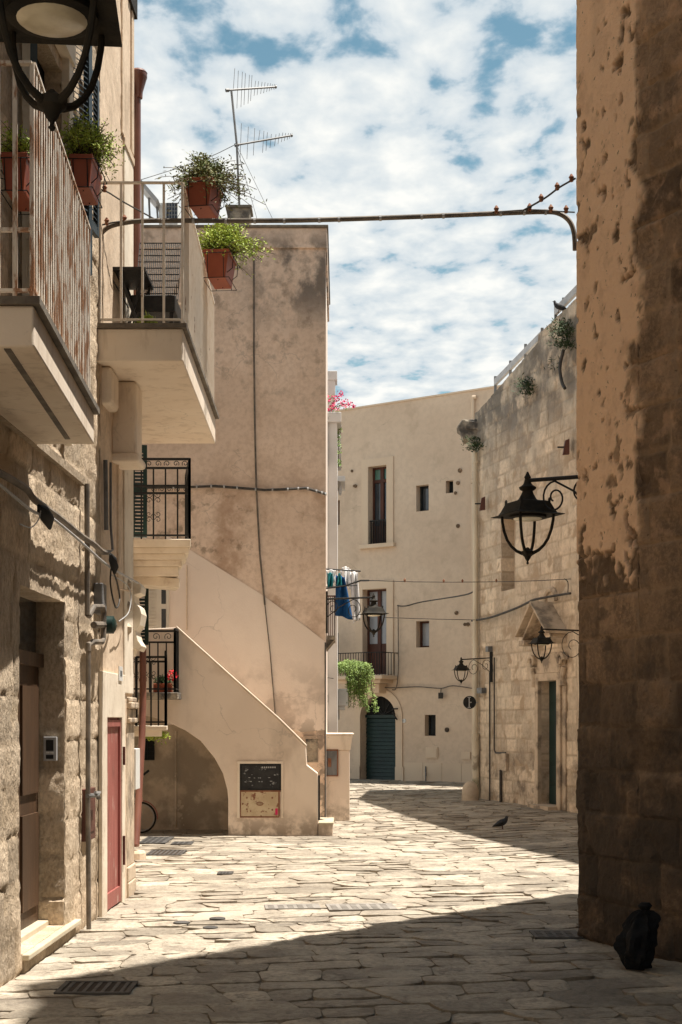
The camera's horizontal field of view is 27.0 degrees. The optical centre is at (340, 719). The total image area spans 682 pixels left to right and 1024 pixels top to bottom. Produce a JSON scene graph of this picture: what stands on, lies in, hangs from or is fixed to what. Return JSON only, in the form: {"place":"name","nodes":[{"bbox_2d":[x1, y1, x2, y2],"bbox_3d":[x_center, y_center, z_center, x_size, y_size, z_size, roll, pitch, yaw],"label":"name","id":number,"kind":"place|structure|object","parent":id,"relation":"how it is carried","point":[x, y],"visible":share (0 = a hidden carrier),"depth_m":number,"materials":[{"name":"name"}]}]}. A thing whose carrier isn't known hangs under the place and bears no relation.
{"place":"outdoors","nodes":[
{"label":"outdoors","id":0,"kind":"place"},
{"bbox_2d":[0,779,681,1023],"bbox_3d":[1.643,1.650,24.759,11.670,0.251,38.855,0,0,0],"label":"pavement","id":1,"kind":"structure","parent":0,"point":[534,859],"depth_m":11.16,"materials":[{"name":"stone"}]},
{"bbox_2d":[0,42,100,986],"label":"stone house","id":2,"kind":"structure","parent":1,"relation":"on","point":[49,664],"depth_m":9.88,"materials":[{"name":"stone"}]},
{"bbox_2d":[1,120,29,214],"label":"planter box","id":3,"kind":"object","parent":2,"relation":"attached to","point":[23,174],"visible":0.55,"depth_m":8.42,"materials":[{"name":"ceramic"}]},
{"bbox_2d":[17,665,38,929],"bbox_3d":[-2.341,0.600,10.184,0.070,2.000,1.400,0,0,1],"label":"door","id":4,"kind":"structure","parent":2,"relation":"in","point":[28,694],"depth_m":10.49,"materials":[{"name":"brown wood"}]},
{"bbox_2d":[37,59,43,85],"bbox_3d":[-2.266,-3.530,10.203,0.020,2.740,1.100,0,0,1],"label":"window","id":5,"kind":"structure","parent":2,"relation":"in","point":[41,72],"depth_m":10.64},
{"bbox_2d":[44,737,57,760],"bbox_3d":[-2.216,0.221,10.848,0.099,0.183,0.064,0,0,0],"label":"intercom","id":6,"kind":"object","parent":2,"relation":"attached to","point":[50,748],"visible":1,"depth_m":10.82,"materials":[{"name":"grey metal"}]},
{"bbox_2d":[0,469,110,554],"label":"cable bundle","id":7,"kind":"object","parent":2,"relation":"attached to","point":[27,490],"visible":0.91,"depth_m":9.96,"materials":[{"name":"black rubber"}]},
{"bbox_2d":[0,0,121,130],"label":"street lamp","id":8,"kind":"object","parent":2,"relation":"attached to","point":[86,24],"visible":1,"depth_m":4.33,"materials":[{"name":"metal"}]},
{"bbox_2d":[0,483,138,583],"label":"cable bundle","id":9,"kind":"object","parent":2,"relation":"attached to","point":[5,489],"visible":0.82,"depth_m":10.33,"materials":[{"name":"grey metal"}]},
{"bbox_2d":[19,511,40,527],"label":"loose cable","id":10,"kind":"object","parent":9,"relation":"hanging from","point":[34,524],"visible":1,"depth_m":9.18,"materials":[{"name":"grey rubber"}]},
{"bbox_2d":[37,504,53,529],"bbox_3d":[-1.988,-1.368,9.575,0.088,0.129,0.368,0,0,0],"label":"cable splice","id":11,"kind":"object","parent":9,"relation":"attached to","point":[47,517],"visible":0.95,"depth_m":9.51,"materials":[{"name":"black plastic"}]},
{"bbox_2d":[109,553,118,573],"bbox_3d":[-1.937,-1.331,12.114,0.068,0.159,0.234,0,0,0],"label":"cable splice","id":12,"kind":"object","parent":9,"relation":"hanging from","point":[113,562],"visible":1,"depth_m":12.07,"materials":[{"name":"black plastic"}]},
{"bbox_2d":[109,569,120,608],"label":"loose cable","id":13,"kind":"object","parent":9,"relation":"hanging from","point":[112,592],"visible":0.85,"depth_m":12.35,"materials":[{"name":"black rubber"}]},
{"bbox_2d":[81,787,95,841],"bbox_3d":[-2.085,0.776,11.713,0.062,0.424,0.393,0,0,1],"label":"cabinet door","id":14,"kind":"structure","parent":2,"relation":"in","point":[92,800],"depth_m":11.69,"materials":[{"name":"metal"}]},
{"bbox_2d":[85,791,100,799],"bbox_3d":[-2.007,0.618,11.597,0.049,0.077,0.330,0,0,9],"label":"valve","id":15,"kind":"object","parent":2,"relation":"attached to","point":[96,794],"visible":1,"depth_m":11.56,"materials":[{"name":"grey metal"}]},
{"bbox_2d":[59,107,128,207],"bbox_3d":[-1.791,-3.976,9.949,0.604,0.644,0.830,0,0,0],"label":"planter box","id":16,"kind":"object","parent":2,"relation":"attached to","point":[87,150],"visible":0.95,"depth_m":9.83,"materials":[{"name":"ceramic"}]},
{"bbox_2d":[85,583,116,650],"bbox_3d":[-1.994,-0.857,11.927,0.189,0.600,0.992,0,0,0],"label":"gas regulator","id":17,"kind":"object","parent":2,"relation":"attached to","point":[107,624],"visible":0.99,"depth_m":11.92,"materials":[{"name":"grey metal"}]},
{"bbox_2d":[54,981,137,995],"bbox_3d":[-1.544,1.698,8.987,0.468,0.024,0.401,0,0,0],"label":"drain grate","id":18,"kind":"object","parent":1,"relation":"on","point":[95,988],"visible":1,"depth_m":8.96,"materials":[{"name":"metal"}]},
{"bbox_2d":[134,770,157,832],"bbox_3d":[-3.354,1.222,21.180,1.244,0.965,0.516,0,0,-20],"label":"bicycle","id":19,"kind":"object","parent":1,"relation":"on","point":[151,808],"visible":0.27,"depth_m":21.31,"materials":[{"name":"black rubber"}]},
{"bbox_2d":[140,836,173,843],"bbox_3d":[-2.601,1.702,20.020,0.380,0.036,1.070,0,0,0],"label":"drain grate","id":20,"kind":"object","parent":1,"relation":"on","point":[156,839],"visible":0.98,"depth_m":19.92,"materials":[{"name":"metal"}]},
{"bbox_2d":[97,0,218,916],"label":"corner house","id":21,"kind":"structure","parent":1,"relation":"on","point":[156,386],"depth_m":13.21,"materials":[{"name":"beige paint"}]},
{"bbox_2d":[107,718,125,909],"bbox_3d":[-2.077,0.830,12.851,0.085,1.700,0.810,0,0,4],"label":"door","id":22,"kind":"structure","parent":21,"relation":"in","point":[113,724],"depth_m":12.98,"materials":[{"name":"red paint"}]},
{"bbox_2d":[118,666,122,680],"bbox_3d":[-2.027,-0.425,13.073,0.013,0.133,0.181,0,0,1],"label":"house number plate","id":23,"kind":"object","parent":21,"relation":"attached to","point":[120,673],"visible":1,"depth_m":13.04,"materials":[{"name":"white ceramic"}]},
{"bbox_2d":[111,574,131,621],"bbox_3d":[-1.991,-1.075,12.876,0.019,0.391,0.956,0,0,2],"label":"loose cable","id":24,"kind":"object","parent":21,"relation":"attached to","point":[130,599],"visible":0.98,"depth_m":13.17,"materials":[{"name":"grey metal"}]},
{"bbox_2d":[101,185,152,217],"bbox_3d":[-1.890,-4.628,12.771,0.108,0.129,1.096,0,0,21],"label":"stay cable","id":25,"kind":"object","parent":21,"relation":"attached to","point":[105,188],"visible":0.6,"depth_m":12.47,"materials":[{"name":"grey metal"}]},
{"bbox_2d":[112,267,152,322],"bbox_3d":[-1.948,-3.754,13.197,0.364,0.719,0.606,0,0,0],"label":"folding table","id":26,"kind":"object","parent":21,"relation":"on","point":[131,278],"visible":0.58,"depth_m":13.00,"materials":[{"name":"metal"}]},
{"bbox_2d":[137,310,157,322],"bbox_3d":[-1.704,-3.490,12.497,0.252,0.181,0.220,0,0,-36],"label":"potted plant","id":27,"kind":"object","parent":21,"relation":"on","point":[148,316],"visible":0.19,"depth_m":12.45,"materials":[{"name":"green plant"}]},
{"bbox_2d":[131,243,180,322],"bbox_3d":[-1.743,-4.000,13.475,0.418,1.200,0.550,0,0,0],"label":"rattan chair","id":28,"kind":"object","parent":21,"relation":"on","point":[153,305],"visible":0.66,"depth_m":13.47,"materials":[{"name":"brown wicker"}]},
{"bbox_2d":[145,730,170,744],"bbox_3d":[-2.485,0.217,19.192,0.390,0.252,0.264,0,0,0],"label":"hanging creeper","id":29,"kind":"object","parent":21,"relation":"hanging from","point":[163,736],"visible":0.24,"depth_m":19.17,"materials":[{"name":"green plant"}]},
{"bbox_2d":[156,150,266,223],"bbox_3d":[-1.160,-4.740,12.451,0.879,0.574,0.820,0,0,-35],"label":"planter box","id":30,"kind":"object","parent":21,"relation":"on","point":[206,185],"visible":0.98,"depth_m":12.39,"materials":[{"name":"ceramic"}]},
{"bbox_2d":[197,215,274,290],"bbox_3d":[-1.131,-4.834,14.572,0.972,0.719,0.854,0,0,-29],"label":"planter box","id":31,"kind":"object","parent":21,"relation":"attached to","point":[221,245],"visible":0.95,"depth_m":14.44,"materials":[{"name":"ceramic"}]},
{"bbox_2d":[103,209,576,250],"bbox_3d":[-0.080,-4.051,12.276,4.202,0.662,0.052,0,0,5],"label":"overhead conduit","id":32,"kind":"object","parent":21,"relation":"attached to","point":[444,215],"visible":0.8,"depth_m":12.25,"materials":[{"name":"grey metal"}]},
{"bbox_2d":[102,215,126,225],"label":"insulators","id":33,"kind":"object","parent":32,"relation":"attached to","point":[107,222],"visible":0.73,"depth_m":12.39,"materials":[{"name":"brown ceramic"}]},
{"bbox_2d":[492,203,574,213],"bbox_3d":[1.636,-4.322,12.050,0.702,0.153,0.123,0,0,16],"label":"stay cable","id":34,"kind":"object","parent":32,"relation":"attached to","point":[550,210],"visible":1,"depth_m":12.07,"materials":[{"name":"brown metal"}]},
{"bbox_2d":[522,174,575,210],"bbox_3d":[1.756,-4.436,11.962,0.505,0.215,0.057,0,0,38],"label":"stay cable","id":35,"kind":"object","parent":32,"relation":"attached to","point":[557,187],"visible":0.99,"depth_m":11.93,"materials":[{"name":"grey metal"}]},
{"bbox_2d":[146,850,186,855],"bbox_3d":[-2.228,1.698,18.108,0.452,0.024,0.678,0,0,0],"label":"drain grate","id":36,"kind":"object","parent":1,"relation":"on","point":[164,852],"visible":0.89,"depth_m":18.07,"materials":[{"name":"metal"}]},
{"bbox_2d":[173,921,189,925],"bbox_3d":[-1.331,1.700,11.865,0.138,0.033,0.138,0,0,0],"label":"round cover","id":37,"kind":"object","parent":1,"relation":"on","point":[181,922],"visible":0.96,"depth_m":11.82,"materials":[{"name":"metal"}]},
{"bbox_2d":[171,841,193,844],"bbox_3d":[-2.177,1.702,19.535,0.282,0.036,0.395,0,0,0],"label":"manhole cover","id":38,"kind":"object","parent":1,"relation":"on","point":[182,842],"visible":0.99,"depth_m":19.44,"materials":[{"name":"metal"}]},
{"bbox_2d":[203,926,217,928],"bbox_3d":[-1.065,1.700,11.580,0.122,0.033,0.122,0,0,0],"label":"round cover","id":39,"kind":"object","parent":1,"relation":"on","point":[210,927],"visible":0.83,"depth_m":11.54,"materials":[{"name":"metal"}]},
{"bbox_2d":[209,917,224,919],"bbox_3d":[-1.053,1.700,12.102,0.136,0.033,0.136,0,0,0],"label":"round cover","id":40,"kind":"object","parent":1,"relation":"on","point":[216,918],"visible":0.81,"depth_m":12.06,"materials":[{"name":"metal"}]},
{"bbox_2d":[217,871,233,874],"bbox_3d":[-1.280,1.702,15.723,0.166,0.036,0.256,0,0,0],"label":"hatch","id":41,"kind":"object","parent":1,"relation":"on","point":[225,872],"visible":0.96,"depth_m":15.67,"materials":[{"name":"metal"}]},
{"bbox_2d":[132,205,335,836],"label":"peach house","id":42,"kind":"structure","parent":1,"relation":"on","point":[237,629],"depth_m":21.95,"materials":[{"name":"beige paint"}]},
{"bbox_2d":[144,739,154,759],"bbox_3d":[-2.966,0.455,21.933,0.178,0.332,0.034,0,0,0],"label":"cellar window","id":43,"kind":"structure","parent":42,"relation":"in","point":[149,745],"depth_m":21.93,"materials":[{"name":"black metal"}]},
{"bbox_2d":[141,589,168,628],"bbox_3d":[-2.867,-1.765,21.935,0.424,0.786,0.030,0,0,0],"label":"window frame","id":44,"kind":"structure","parent":42,"relation":"in","point":[159,606],"depth_m":21.92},
{"bbox_2d":[161,590,165,603],"bbox_3d":[-2.736,-1.934,21.921,0.069,0.293,0.010,0,0,0],"label":"window pane","id":45,"kind":"structure","parent":42,"relation":"in","point":[163,592],"depth_m":21.91,"materials":[{"name":"grey glass"}]},
{"bbox_2d":[161,609,165,627],"bbox_3d":[-2.736,-1.557,21.921,0.069,0.308,0.010,0,0,0],"label":"window pane","id":46,"kind":"structure","parent":42,"relation":"in","point":[163,611],"depth_m":21.91,"materials":[{"name":"grey glass"}]},
{"bbox_2d":[152,669,178,691],"bbox_3d":[-2.534,-0.560,20.506,0.402,0.332,0.286,0,0,0],"label":"geranium pot","id":47,"kind":"object","parent":42,"relation":"on","point":[161,682],"visible":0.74,"depth_m":20.44,"materials":[{"name":"ceramic"}]},
{"bbox_2d":[159,202,180,224],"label":"roof unit","id":48,"kind":"structure","parent":42,"relation":"on","point":[174,211],"depth_m":23.50,"materials":[{"name":"grey metal"}]},
{"bbox_2d":[141,180,159,217],"bbox_3d":[-3.161,-8.561,23.500,0.343,0.599,0.500,0,0,0],"label":"solar heater","id":49,"kind":"object","parent":48,"relation":"on","point":[150,196],"visible":0.62,"depth_m":23.43,"materials":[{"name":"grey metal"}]},
{"bbox_2d":[147,485,326,495],"bbox_3d":[-1.629,-3.543,21.909,2.813,0.172,0.049,0,0,0],"label":"wall cable","id":50,"kind":"object","parent":42,"relation":"attached to","point":[260,489],"depth_m":21.89,"materials":[{"name":"grey metal"}]},
{"bbox_2d":[225,69,292,204],"bbox_3d":[-1.350,-9.526,23.413,1.155,2.282,0.163,0,0,-25],"label":"tv antenna","id":51,"kind":"object","parent":42,"relation":"on","point":[236,144],"visible":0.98,"depth_m":23.30,"materials":[{"name":"grey metal"}]},
{"bbox_2d":[141,145,271,217],"bbox_3d":[-2.365,-8.787,23.200,2.493,1.198,0.012,0,0,0],"label":"guy wire","id":52,"kind":"object","parent":51,"relation":"attached to","point":[242,168],"visible":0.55,"depth_m":23.20,"materials":[{"name":"grey metal"}]},
{"bbox_2d":[326,568,368,588],"bbox_3d":[0.080,-2.066,23.024,0.747,0.816,0.476,0,0,0],"label":"clothes rack","id":53,"kind":"object","parent":42,"relation":"attached to","point":[349,584],"visible":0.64,"depth_m":22.89,"materials":[{"name":"white metal"}]},
{"bbox_2d":[327,572,332,586],"bbox_3d":[-0.175,-2.270,23.046,0.095,0.243,0.110,0,0,0],"label":"hanging cloth","id":54,"kind":"object","parent":53,"relation":"hanging from","point":[329,579],"visible":1,"depth_m":23.03,"materials":[{"name":"teal fabric"}]},
{"bbox_2d":[326,569,335,582],"bbox_3d":[-0.167,-2.328,23.140,0.163,0.246,0.115,0,0,0],"label":"hanging cloth","id":55,"kind":"object","parent":53,"relation":"hanging from","point":[333,572],"visible":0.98,"depth_m":23.13,"materials":[{"name":"white fabric"}]},
{"bbox_2d":[337,573,341,585],"bbox_3d":[-0.028,-2.270,23.015,0.092,0.220,0.110,0,0,0],"label":"hanging cloth","id":56,"kind":"object","parent":53,"relation":"hanging from","point":[339,581],"visible":1,"depth_m":22.99,"materials":[{"name":"teal fabric"}]},
{"bbox_2d":[335,575,352,619],"bbox_3d":[0.049,-1.992,23.099,0.295,0.726,0.106,0,0,0],"label":"hanging cloth","id":57,"kind":"object","parent":53,"relation":"hanging from","point":[341,592],"visible":0.89,"depth_m":23.09,"materials":[{"name":"blue fabric"}]},
{"bbox_2d":[340,569,350,588],"bbox_3d":[0.081,-2.316,23.397,0.203,0.342,0.110,0,0,0],"label":"hanging cloth","id":58,"kind":"object","parent":53,"relation":"hanging from","point":[346,574],"visible":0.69,"depth_m":23.39,"materials":[{"name":"white fabric"}]},
{"bbox_2d":[350,571,360,622],"bbox_3d":[0.228,-2.008,23.305,0.155,0.852,0.118,0,0,25],"label":"hanging cloth","id":59,"kind":"object","parent":53,"relation":"hanging from","point":[354,589],"visible":0.91,"depth_m":23.29,"materials":[{"name":"white fabric"}]},
{"bbox_2d":[369,578,566,582],"bbox_3d":[1.616,-2.442,24.936,3.970,0.424,2.835,0,0,-26],"label":"overhead wire","id":60,"kind":"object","parent":53,"relation":"attached to","point":[443,580],"visible":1,"depth_m":25.06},
{"bbox_2d":[326,591,388,636],"bbox_3d":[0.283,-1.625,21.760,0.519,0.741,1.190,0,0,-39],"label":"street lamp","id":61,"kind":"object","parent":42,"relation":"attached to","point":[373,609],"visible":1,"depth_m":21.51,"materials":[{"name":"metal"}]},
{"bbox_2d":[385,617,468,619],"bbox_3d":[1.740,-1.784,25.081,0.152,0.466,7.290,0,0,16],"label":"overhead wire","id":62,"kind":"object","parent":61,"relation":"attached to","point":[427,618],"visible":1,"depth_m":23.63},
{"bbox_2d":[264,904,320,909],"bbox_3d":[-0.441,1.702,12.876,0.498,0.036,0.309,0,0,-6],"label":"drain grate","id":63,"kind":"object","parent":1,"relation":"on","point":[288,906],"visible":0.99,"depth_m":12.83,"materials":[{"name":"grey metal"}]},
{"bbox_2d":[328,371,347,732],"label":"whitewashed house","id":64,"kind":"structure","parent":1,"relation":"on","point":[337,699],"depth_m":26.00,"materials":[{"name":"white paint"}]},
{"bbox_2d":[337,425,342,467],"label":"climbing vine","id":65,"kind":"object","parent":64,"relation":"attached to","point":[339,442],"visible":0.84,"depth_m":26.59,"materials":[{"name":"green plant"}]},
{"bbox_2d":[328,390,355,411],"bbox_3d":[-0.019,-5.900,26.295,0.596,0.493,0.658,0,0,0],"label":"bougainvillea","id":66,"kind":"object","parent":64,"relation":"attached to","point":[336,408],"visible":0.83,"depth_m":26.30,"materials":[{"name":"pink plant"}]},
{"bbox_2d":[338,659,378,713],"bbox_3d":[0.347,-0.709,30.111,0.940,1.184,1.130,0,0,0],"label":"hanging plant","id":67,"kind":"object","parent":64,"relation":"hanging from","point":[357,673],"visible":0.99,"depth_m":29.82,"materials":[{"name":"green plant"}]},
{"bbox_2d":[326,733,353,820],"bbox_3d":[-0.035,1.012,24.060,0.501,1.576,1.020,0,0,0],"label":"masonry box","id":68,"kind":"object","parent":1,"relation":"on","point":[338,746],"visible":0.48,"depth_m":23.60,"materials":[{"name":"paint"}]},
{"bbox_2d":[325,903,397,911],"bbox_3d":[0.181,1.702,12.858,0.610,0.036,0.410,0,0,-6],"label":"drain grate","id":69,"kind":"object","parent":1,"relation":"on","point":[361,907],"visible":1,"depth_m":12.78,"materials":[{"name":"grey metal"}]},
{"bbox_2d":[336,385,500,781],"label":"beige house","id":70,"kind":"structure","parent":1,"relation":"on","point":[405,508],"depth_m":36.03,"materials":[{"name":"beige paint"}]},
{"bbox_2d":[367,589,385,674],"bbox_3d":[1.006,-2.275,36.833,0.743,2.204,0.065,0,0,35],"label":"balcony door","id":71,"kind":"structure","parent":70,"relation":"in","point":[377,643],"depth_m":36.87,"materials":[{"name":"brown wood"}]},
{"bbox_2d":[373,467,385,543],"bbox_3d":[1.075,-5.535,36.781,0.572,2.008,0.070,0,0,35],"label":"balcony door","id":72,"kind":"structure","parent":70,"relation":"in","point":[379,474],"depth_m":36.84,"materials":[{"name":"brown wood"}]},
{"bbox_2d":[366,718,394,779],"bbox_3d":[1.099,0.762,36.795,1.056,1.595,0.040,0,0,35],"label":"roller door","id":73,"kind":"structure","parent":70,"relation":"in","point":[381,729],"depth_m":36.83,"materials":[{"name":"metal"}]},
{"bbox_2d":[392,606,398,689],"bbox_3d":[1.386,-1.839,36.208,0.201,2.181,0.036,0,0,35],"label":"facade cable","id":74,"kind":"object","parent":70,"relation":"attached to","point":[398,648],"visible":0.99,"depth_m":36.15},
{"bbox_2d":[420,486,428,510],"bbox_3d":[2.180,-5.594,36.012,0.370,0.655,0.060,0,0,35],"label":"window","id":75,"kind":"structure","parent":70,"relation":"in","point":[424,490],"depth_m":36.06,"materials":[{"name":"black glass"}]},
{"bbox_2d":[420,621,428,646],"bbox_3d":[2.186,-2.160,36.008,0.385,0.668,0.060,0,0,35],"label":"window","id":76,"kind":"structure","parent":70,"relation":"in","point":[424,626],"depth_m":36.07,"materials":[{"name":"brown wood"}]},
{"bbox_2d":[385,685,471,688],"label":"facade cable","id":77,"kind":"object","parent":70,"relation":"attached to","point":[430,687],"visible":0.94,"depth_m":35.59,"materials":[{"name":"black rubber"}]},
{"bbox_2d":[438,688,442,698],"bbox_3d":[2.482,-0.658,35.384,0.120,0.258,0.080,0,0,0],"label":"junction box","id":78,"kind":"object","parent":77,"relation":"hanging from","point":[440,695],"visible":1,"depth_m":35.34,"materials":[{"name":"grey plastic"}]},
{"bbox_2d":[429,715,435,735],"bbox_3d":[2.365,0.138,35.878,0.323,0.527,0.065,0,0,35],"label":"window","id":79,"kind":"structure","parent":70,"relation":"in","point":[432,718],"depth_m":35.87,"materials":[{"name":"black metal"}]},
{"bbox_2d":[450,482,452,492],"bbox_3d":[2.821,-5.803,35.552,0.216,0.311,0.055,0,0,35],"label":"window","id":80,"kind":"structure","parent":70,"relation":"in","point":[451,483],"depth_m":35.56,"materials":[{"name":"black glass"}]},
{"bbox_2d":[461,781,478,800],"bbox_3d":[2.573,1.432,28.287,0.350,0.435,0.345,0,0,0],"label":"guard stone","id":81,"kind":"object","parent":1,"relation":"on","point":[470,791],"visible":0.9,"depth_m":28.16,"materials":[{"name":"stone"}]},
{"bbox_2d":[492,816,507,827],"bbox_3d":[2.432,1.565,21.640,0.245,0.206,0.133,0,0,-30],"label":"pigeon","id":82,"kind":"object","parent":1,"relation":"on","point":[501,822],"visible":1,"depth_m":21.61,"materials":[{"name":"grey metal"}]},
{"bbox_2d":[457,299,578,812],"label":"church","id":83,"kind":"structure","parent":1,"relation":"on","point":[525,732],"depth_m":26.39,"materials":[{"name":"stone"}]},
{"bbox_2d":[397,591,472,606],"bbox_3d":[2.261,-2.787,32.702,0.376,0.264,7.069,0,0,-11],"label":"sagging cable","id":84,"kind":"object","parent":83,"relation":"attached to","point":[435,599],"visible":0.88,"depth_m":33.71,"materials":[{"name":"black rubber"}]},
{"bbox_2d":[463,696,477,708],"bbox_3d":[2.586,-0.347,28.217,0.319,0.260,0.093,0,0,-18],"label":"road sign","id":85,"kind":"object","parent":83,"relation":"attached to","point":[469,702],"visible":1,"depth_m":28.20,"materials":[{"name":"black metal"}]},
{"bbox_2d":[461,436,483,451],"bbox_3d":[2.633,-5.556,28.642,0.443,0.395,0.707,0,0,-19],"label":"wall weed","id":86,"kind":"object","parent":83,"relation":"attached to","point":[476,444],"depth_m":28.61,"materials":[{"name":"green plant"}]},
{"bbox_2d":[453,652,492,682],"bbox_3d":[2.618,-1.018,27.744,1.023,0.655,0.386,0,0,-27],"label":"street lamp","id":87,"kind":"object","parent":83,"relation":"attached to","point":[461,666],"visible":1,"depth_m":27.73,"materials":[{"name":"metal"}]},
{"bbox_2d":[475,497,484,510],"bbox_3d":[2.765,-4.304,28.273,0.200,0.270,0.110,0,0,0],"label":"floodlight","id":88,"kind":"object","parent":83,"relation":"attached to","point":[482,505],"visible":1,"depth_m":28.22,"materials":[{"name":"black metal"}]},
{"bbox_2d":[514,520,515,588],"bbox_3d":[3.486,-3.218,27.400,0.030,1.441,0.692,0,0,-16],"label":"blocked window","id":89,"kind":"structure","parent":83,"relation":"in","point":[514,520],"depth_m":27.70,"materials":[{"name":"beige stone"}]},
{"bbox_2d":[471,592,570,621],"bbox_3d":[3.250,-2.099,26.681,0.164,0.214,4.647,0,0,-16],"label":"church cable","id":90,"kind":"object","parent":83,"relation":"attached to","point":[527,602],"visible":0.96,"depth_m":26.31,"materials":[{"name":"black rubber"}]},
{"bbox_2d":[512,373,537,396],"bbox_3d":[3.334,-6.158,26.168,0.490,0.497,0.638,0,0,-10],"label":"wall weed","id":91,"kind":"object","parent":83,"relation":"attached to","point":[525,385],"depth_m":26.10,"materials":[{"name":"green plant"}]},
{"bbox_2d":[494,285,576,392],"bbox_3d":[3.619,-6.989,26.263,0.062,1.224,4.095,0,0,-16],"label":"roof railing","id":92,"kind":"object","parent":83,"relation":"on","point":[568,298],"visible":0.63,"depth_m":26.73,"materials":[{"name":"grey metal"}]},
{"bbox_2d":[543,356,559,370],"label":"wall weed","id":93,"kind":"object","parent":83,"relation":"attached to","point":[552,363],"depth_m":25.00,"materials":[{"name":"green plant"}]},
{"bbox_2d":[549,681,555,804],"bbox_3d":[3.911,0.445,25.501,0.060,2.287,0.793,0,0,-16],"label":"door","id":94,"kind":"structure","parent":83,"relation":"in","point":[552,684],"depth_m":25.70,"materials":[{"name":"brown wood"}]},
{"bbox_2d":[528,626,578,662],"bbox_3d":[3.684,-1.085,22.207,1.595,0.869,0.367,0,0,-20],"label":"street lamp","id":95,"kind":"object","parent":83,"relation":"attached to","point":[541,639],"visible":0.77,"depth_m":21.97,"materials":[{"name":"metal"}]},
{"bbox_2d":[552,300,565,312],"bbox_3d":[3.856,-7.264,24.976,0.265,0.224,0.141,0,0,-18],"label":"pigeon","id":96,"kind":"object","parent":83,"relation":"on","point":[558,306],"visible":1,"depth_m":24.95,"materials":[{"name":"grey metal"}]},
{"bbox_2d":[546,317,576,350],"bbox_3d":[3.771,-6.687,24.647,0.494,0.728,0.927,0,0,-16],"label":"wall weed","id":97,"kind":"object","parent":83,"relation":"attached to","point":[561,329],"depth_m":24.58,"materials":[{"name":"green plant"}]},
{"bbox_2d":[558,349,565,389],"bbox_3d":[3.817,-6.039,24.493,0.118,0.738,0.242,0,0,0],"label":"stem","id":98,"kind":"object","parent":97,"relation":"hanging from","point":[560,369],"visible":1,"depth_m":24.54,"materials":[{"name":"plant"}]},
{"bbox_2d":[557,439,569,454],"bbox_3d":[3.838,-4.712,24.535,0.200,0.270,0.110,0,0,0],"label":"floodlight","id":99,"kind":"object","parent":83,"relation":"attached to","point":[566,448],"visible":1,"depth_m":24.48,"materials":[{"name":"black metal"}]},
{"bbox_2d":[529,930,582,939],"bbox_3d":[1.696,1.702,11.218,0.375,0.036,0.364,0,0,0],"label":"drain grate","id":100,"kind":"object","parent":1,"relation":"on","point":[554,934],"visible":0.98,"depth_m":11.14,"materials":[{"name":"metal"}]},
{"bbox_2d":[576,0,681,962],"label":"stone building","id":101,"kind":"structure","parent":1,"relation":"on","point":[629,337],"depth_m":10.41,"materials":[{"name":"brown stone"}]},
{"bbox_2d":[491,472,577,563],"bbox_3d":[1.655,-1.683,11.646,0.479,0.772,0.932,0,0,-26],"label":"street lamp","id":102,"kind":"object","parent":101,"relation":"attached to","point":[527,506],"visible":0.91,"depth_m":11.75,"materials":[{"name":"metal"}]},
{"bbox_2d":[613,902,660,969],"bbox_3d":[2.023,1.475,9.706,0.315,0.450,0.272,0,0,0],"label":"rubbish bag","id":103,"kind":"object","parent":1,"relation":"on","point":[635,944],"visible":1,"depth_m":9.66,"materials":[{"name":"black plastic"}]},
{"bbox_2d":[134,0,577,409],"label":"sky","id":104,"kind":"structure","parent":0,"point":[389,107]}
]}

